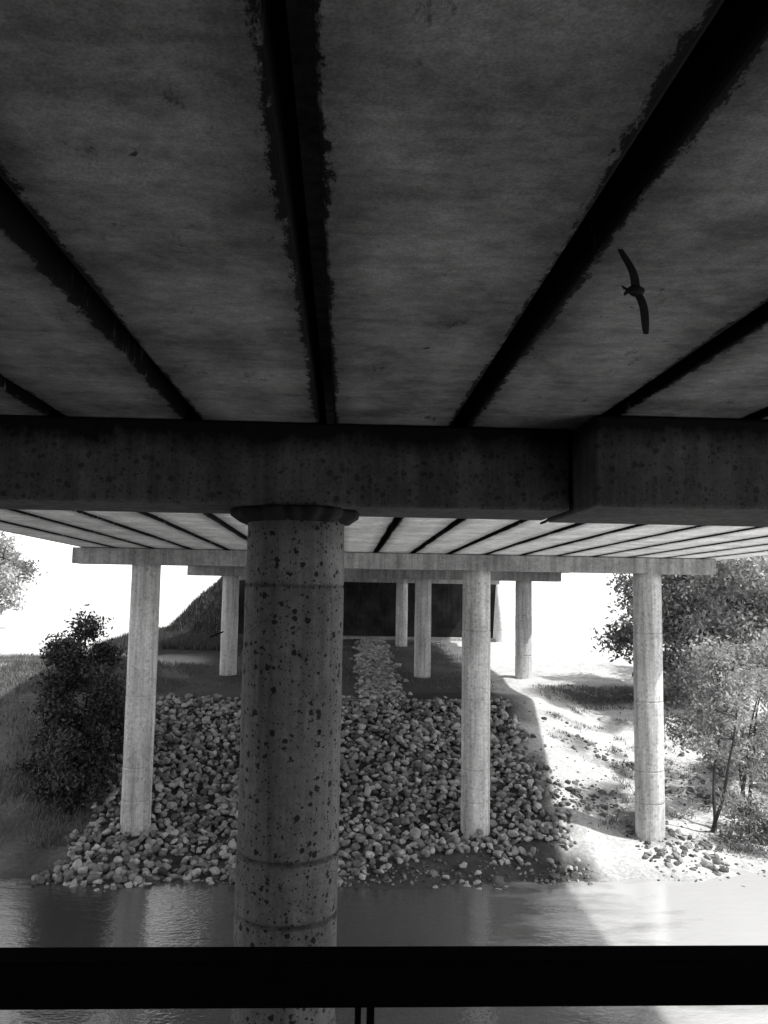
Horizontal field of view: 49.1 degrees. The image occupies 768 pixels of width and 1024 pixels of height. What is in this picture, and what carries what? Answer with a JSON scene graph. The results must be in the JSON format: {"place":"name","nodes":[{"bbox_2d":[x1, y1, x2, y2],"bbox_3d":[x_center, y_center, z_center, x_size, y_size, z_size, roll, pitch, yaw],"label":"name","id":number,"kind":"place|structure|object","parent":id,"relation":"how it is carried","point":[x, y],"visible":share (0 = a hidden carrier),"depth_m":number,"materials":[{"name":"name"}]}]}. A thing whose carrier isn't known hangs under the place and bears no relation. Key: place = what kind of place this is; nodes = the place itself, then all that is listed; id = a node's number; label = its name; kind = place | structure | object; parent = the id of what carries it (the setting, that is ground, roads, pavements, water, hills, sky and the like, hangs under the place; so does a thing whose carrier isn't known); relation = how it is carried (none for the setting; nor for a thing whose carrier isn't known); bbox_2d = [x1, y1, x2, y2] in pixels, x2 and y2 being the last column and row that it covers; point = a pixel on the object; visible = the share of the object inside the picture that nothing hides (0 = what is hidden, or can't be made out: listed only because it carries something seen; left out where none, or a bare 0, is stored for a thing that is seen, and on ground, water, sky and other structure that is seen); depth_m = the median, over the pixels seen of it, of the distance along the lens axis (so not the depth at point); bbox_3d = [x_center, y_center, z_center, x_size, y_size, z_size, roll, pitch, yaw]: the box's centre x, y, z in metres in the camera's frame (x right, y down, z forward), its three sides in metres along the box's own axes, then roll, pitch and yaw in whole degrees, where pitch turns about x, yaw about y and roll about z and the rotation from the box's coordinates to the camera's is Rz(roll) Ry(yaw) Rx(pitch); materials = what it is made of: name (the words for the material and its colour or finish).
{"place":"outdoors","nodes":[
{"label":"outdoors","id":0,"kind":"place"},
{"bbox_2d":[0,531,662,596],"label":"sky","id":1,"kind":"structure","parent":0,"point":[55,558],"materials":[{"name":"white"}]},
{"bbox_2d":[0,581,767,889],"bbox_3d":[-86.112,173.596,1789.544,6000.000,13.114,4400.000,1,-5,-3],"label":"ground","id":2,"kind":"structure","parent":0,"point":[563,643],"depth_m":36.48,"materials":[{"name":"soil"}]},
{"bbox_2d":[0,531,47,615],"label":"background tree","id":3,"kind":"object","parent":2,"relation":"on","point":[12,566],"visible":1,"depth_m":89.23,"materials":[{"name":"grey plant"}]},
{"bbox_2d":[11,719,120,815],"bbox_3d":[-11.569,9.404,30.549,3.578,3.830,4.009,5,-7,-37],"label":"bank shrub","id":4,"kind":"object","parent":2,"relation":"on","point":[73,781],"visible":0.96,"depth_m":29.90,"materials":[{"name":"black plant"}]},
{"bbox_2d":[22,604,127,771],"bbox_3d":[-11.435,7.032,32.181,4.551,7.000,3.965,1,-5,-3],"label":"bank tree","id":5,"kind":"object","parent":2,"relation":"on","point":[81,672],"visible":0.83,"depth_m":31.61,"materials":[{"name":"black plant"}]},
{"bbox_2d":[72,673,125,751],"bbox_3d":[-11.328,8.404,34.258,3.537,3.682,3.438,-1,-6,22],"label":"bank shrub","id":6,"kind":"object","parent":2,"relation":"on","point":[119,723],"visible":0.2,"depth_m":33.73,"materials":[{"name":"black plant"}]},
{"bbox_2d":[120,564,160,836],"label":"pier column","id":7,"kind":"structure","parent":2,"relation":"on","point":[138,753],"depth_m":28.77,"materials":[{"name":"concrete"}]},
{"bbox_2d":[72,547,715,574],"bbox_3d":[0.532,1.771,30.026,22.700,0.555,1.000,1,-5,-3],"label":"pier cap","id":8,"kind":"object","parent":7,"relation":"on","point":[359,560],"visible":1,"depth_m":29.61,"materials":[{"name":"concrete"}]},
{"bbox_2d":[0,377,767,559],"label":"span beams","id":9,"kind":"structure","parent":8,"relation":"on","point":[149,530],"depth_m":21.81,"materials":[{"name":"concrete"}]},
{"bbox_2d":[219,576,238,675],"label":"pier column","id":10,"kind":"structure","parent":2,"relation":"on","point":[229,628],"depth_m":50.30,"materials":[{"name":"concrete"}]},
{"bbox_2d":[187,566,560,581],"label":"pier cap","id":11,"kind":"object","parent":10,"relation":"on","point":[390,574],"visible":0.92,"depth_m":51.01,"materials":[{"name":"concrete"}]},
{"bbox_2d":[30,692,592,891],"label":"riprap rocks","id":12,"kind":"object","parent":2,"relation":"on","point":[418,741],"visible":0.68,"depth_m":30.55,"materials":[{"name":"stone"}]},
{"bbox_2d":[238,580,495,637],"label":"abutment wall","id":13,"kind":"structure","parent":2,"relation":"on","point":[369,608],"depth_m":81.63,"materials":[{"name":"grey concrete"}]},
{"bbox_2d":[349,638,412,697],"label":"drainage chute rocks","id":14,"kind":"object","parent":2,"relation":"on","point":[379,676],"visible":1,"depth_m":52.95,"materials":[{"name":"stone"}]},
{"bbox_2d":[0,576,767,855],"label":"grass","id":15,"kind":"structure","parent":2,"relation":"on","point":[184,640],"depth_m":43.71,"materials":[{"name":"plant"}]},
{"bbox_2d":[395,583,407,646],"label":"pier column","id":16,"kind":"structure","parent":2,"relation":"on","point":[401,612],"depth_m":71.25,"materials":[{"name":"concrete"}]},
{"bbox_2d":[239,576,499,584],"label":"pier cap","id":17,"kind":"object","parent":16,"relation":"on","point":[397,580],"visible":0.3,"depth_m":71.41,"materials":[{"name":"concrete"}]},
{"bbox_2d":[343,636,494,641],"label":"abutment apron","id":18,"kind":"object","parent":2,"relation":"on","point":[411,638],"visible":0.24,"depth_m":79.95,"materials":[{"name":"grey concrete"}]},
{"bbox_2d":[414,579,430,677],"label":"pier column","id":19,"kind":"structure","parent":2,"relation":"on","point":[422,650],"depth_m":50.84,"materials":[{"name":"concrete"}]},
{"bbox_2d":[461,570,490,837],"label":"pier column","id":20,"kind":"structure","parent":2,"relation":"on","point":[475,746],"depth_m":29.29,"materials":[{"name":"concrete"}]},
{"bbox_2d":[515,581,531,678],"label":"pier column","id":21,"kind":"structure","parent":2,"relation":"on","point":[523,629],"depth_m":51.13,"materials":[{"name":"concrete"}]},
{"bbox_2d":[517,690,767,886],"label":"bank rocks","id":22,"kind":"object","parent":2,"relation":"on","point":[575,791],"visible":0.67,"depth_m":31.20,"materials":[{"name":"stone"}]},
{"bbox_2d":[633,573,664,841],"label":"pier column","id":23,"kind":"structure","parent":2,"relation":"on","point":[648,723],"depth_m":29.59,"materials":[{"name":"concrete"}]},
{"bbox_2d":[590,555,767,701],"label":"river tree","id":24,"kind":"object","parent":2,"relation":"on","point":[690,607],"visible":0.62,"depth_m":43.84,"materials":[{"name":"grey plant"}]},
{"bbox_2d":[663,629,767,832],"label":"sapling","id":25,"kind":"object","parent":2,"relation":"on","point":[738,700],"visible":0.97,"depth_m":30.62,"materials":[{"name":"grey plant"}]},
{"bbox_2d":[673,626,767,800],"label":"sapling","id":26,"kind":"object","parent":2,"relation":"on","point":[756,739],"visible":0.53,"depth_m":33.13,"materials":[{"name":"grey plant"}]},
{"bbox_2d":[705,557,762,664],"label":"river tree","id":27,"kind":"object","parent":2,"relation":"on","point":[742,611],"visible":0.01,"depth_m":51.87,"materials":[{"name":"grey plant"}]},
{"bbox_2d":[703,711,767,781],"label":"riverside shrub","id":28,"kind":"object","parent":2,"relation":"on","point":[720,772],"visible":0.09,"depth_m":35.28,"materials":[{"name":"grey plant"}]},
{"bbox_2d":[710,782,767,856],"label":"riverside shrub","id":29,"kind":"object","parent":2,"relation":"on","point":[749,812],"visible":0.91,"depth_m":29.58,"materials":[{"name":"grey plant"}]},
{"bbox_2d":[0,872,767,1023],"bbox_3d":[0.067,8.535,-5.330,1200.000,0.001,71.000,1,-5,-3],"label":"river water","id":30,"kind":"structure","parent":0,"point":[176,912],"depth_m":23.00,"materials":[{"name":"grey liquid"}]},
{"bbox_2d":[230,519,343,1023],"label":"pier column","id":31,"kind":"structure","parent":30,"relation":"in","point":[286,865],"depth_m":8.04,"materials":[{"name":"grey concrete"}]},
{"bbox_2d":[0,415,568,519],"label":"pier cap","id":32,"kind":"object","parent":31,"relation":"on","point":[126,465],"visible":1,"depth_m":8.15,"materials":[{"name":"concrete"}]},
{"bbox_2d":[0,0,767,433],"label":"span beams","id":33,"kind":"structure","parent":32,"relation":"on","point":[504,182],"depth_m":3.67,"materials":[{"name":"concrete"}]},
{"bbox_2d":[285,0,334,423],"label":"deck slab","id":34,"kind":"structure","parent":33,"relation":"on","point":[300,24],"depth_m":4.45,"materials":[{"name":"concrete"}]},
{"bbox_2d":[230,504,359,525],"bbox_3d":[-0.908,0.053,8.630,1.317,0.143,1.274,1,-5,-3],"label":"pier collar","id":35,"kind":"object","parent":31,"relation":"on","point":[245,515],"visible":0.78,"depth_m":8.14,"materials":[{"name":"grey concrete"}]},
{"bbox_2d":[0,945,767,1023],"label":"walkway railing","id":36,"kind":"object","parent":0,"point":[370,979],"visible":1,"depth_m":1.01,"materials":[{"name":"black metal"}]},
{"bbox_2d":[115,545,728,560],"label":"span beams","id":37,"kind":"structure","parent":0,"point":[375,550],"depth_m":30.62,"materials":[{"name":"concrete"}]},
{"bbox_2d":[618,249,648,333],"bbox_3d":[0.964,-0.854,3.241,0.134,0.354,0.040,-9,-9,-35],"label":"swallow","id":38,"kind":"object","parent":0,"point":[635,289],"visible":1,"depth_m":3.23,"materials":[{"name":"black"}]},
{"bbox_3d":[4.995,6.030,8.368,1.030,11.750,1.030,1,-5,-3],"label":"pier","id":39,"kind":"object","parent":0,"visible":0},
{"bbox_2d":[547,416,767,526],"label":"pier cap","id":40,"kind":"object","parent":39,"relation":"on","point":[666,471],"visible":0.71,"depth_m":7.63,"materials":[{"name":"concrete"}]}
]}

